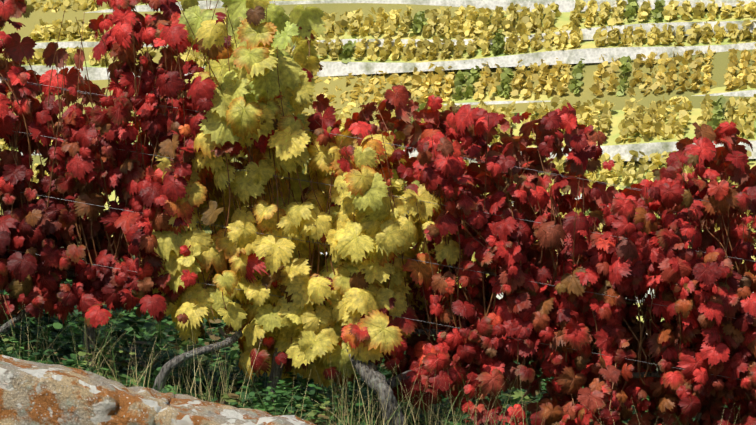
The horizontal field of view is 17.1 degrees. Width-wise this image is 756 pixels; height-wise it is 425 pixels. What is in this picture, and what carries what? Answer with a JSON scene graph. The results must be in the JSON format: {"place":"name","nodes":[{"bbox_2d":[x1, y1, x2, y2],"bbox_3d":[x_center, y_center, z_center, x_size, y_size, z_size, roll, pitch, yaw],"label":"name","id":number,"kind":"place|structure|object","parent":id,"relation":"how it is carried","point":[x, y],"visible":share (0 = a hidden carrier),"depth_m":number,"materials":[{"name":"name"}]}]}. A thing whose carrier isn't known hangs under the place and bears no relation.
{"place":"outdoors","nodes":[
{"label":"outdoors","id":0,"kind":"place"},
{"bbox_2d":[0,355,315,424],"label":"rock","id":1,"kind":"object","parent":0,"point":[33,393],"depth_m":9.67,"materials":[{"name":"grey stone"}]},
{"bbox_2d":[0,0,755,420],"bbox_3d":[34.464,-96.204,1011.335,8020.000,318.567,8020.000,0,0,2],"label":"terrain","id":2,"kind":"structure","parent":0,"point":[720,62],"depth_m":322.85,"materials":[{"name":"yellow plant"}]},
{"bbox_2d":[0,259,739,424],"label":"ground weeds","id":3,"kind":"object","parent":2,"relation":"on","point":[281,397],"visible":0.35,"depth_m":12.35,"materials":[{"name":"green plant"}]},
{"bbox_2d":[0,296,739,424],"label":"dry grass","id":4,"kind":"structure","parent":2,"relation":"on","point":[251,383],"depth_m":11.47,"materials":[{"name":"plant"}]},
{"bbox_2d":[0,0,755,424],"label":"vine","id":5,"kind":"object","parent":2,"relation":"on","point":[356,308],"depth_m":11.74,"materials":[{"name":"red plant"}]},
{"bbox_2d":[0,0,755,302],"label":"terrace walls","id":6,"kind":"structure","parent":2,"relation":"on","point":[587,55],"depth_m":325.24,"materials":[{"name":"stone"}]},
{"bbox_2d":[0,0,755,321],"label":"terrace treads","id":7,"kind":"object","parent":2,"relation":"on","point":[616,118],"visible":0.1,"depth_m":323.53,"materials":[{"name":"plant"}]},
{"bbox_2d":[0,0,755,286],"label":"terrace vines","id":8,"kind":"object","parent":7,"relation":"on","point":[653,115],"visible":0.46,"depth_m":322.92,"materials":[{"name":"yellow plant"}]},
{"bbox_2d":[0,77,755,379],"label":"trellis wires","id":9,"kind":"object","parent":2,"relation":"on","point":[390,195],"visible":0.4,"depth_m":11.75,"materials":[{"name":"grey metal"}]}
]}

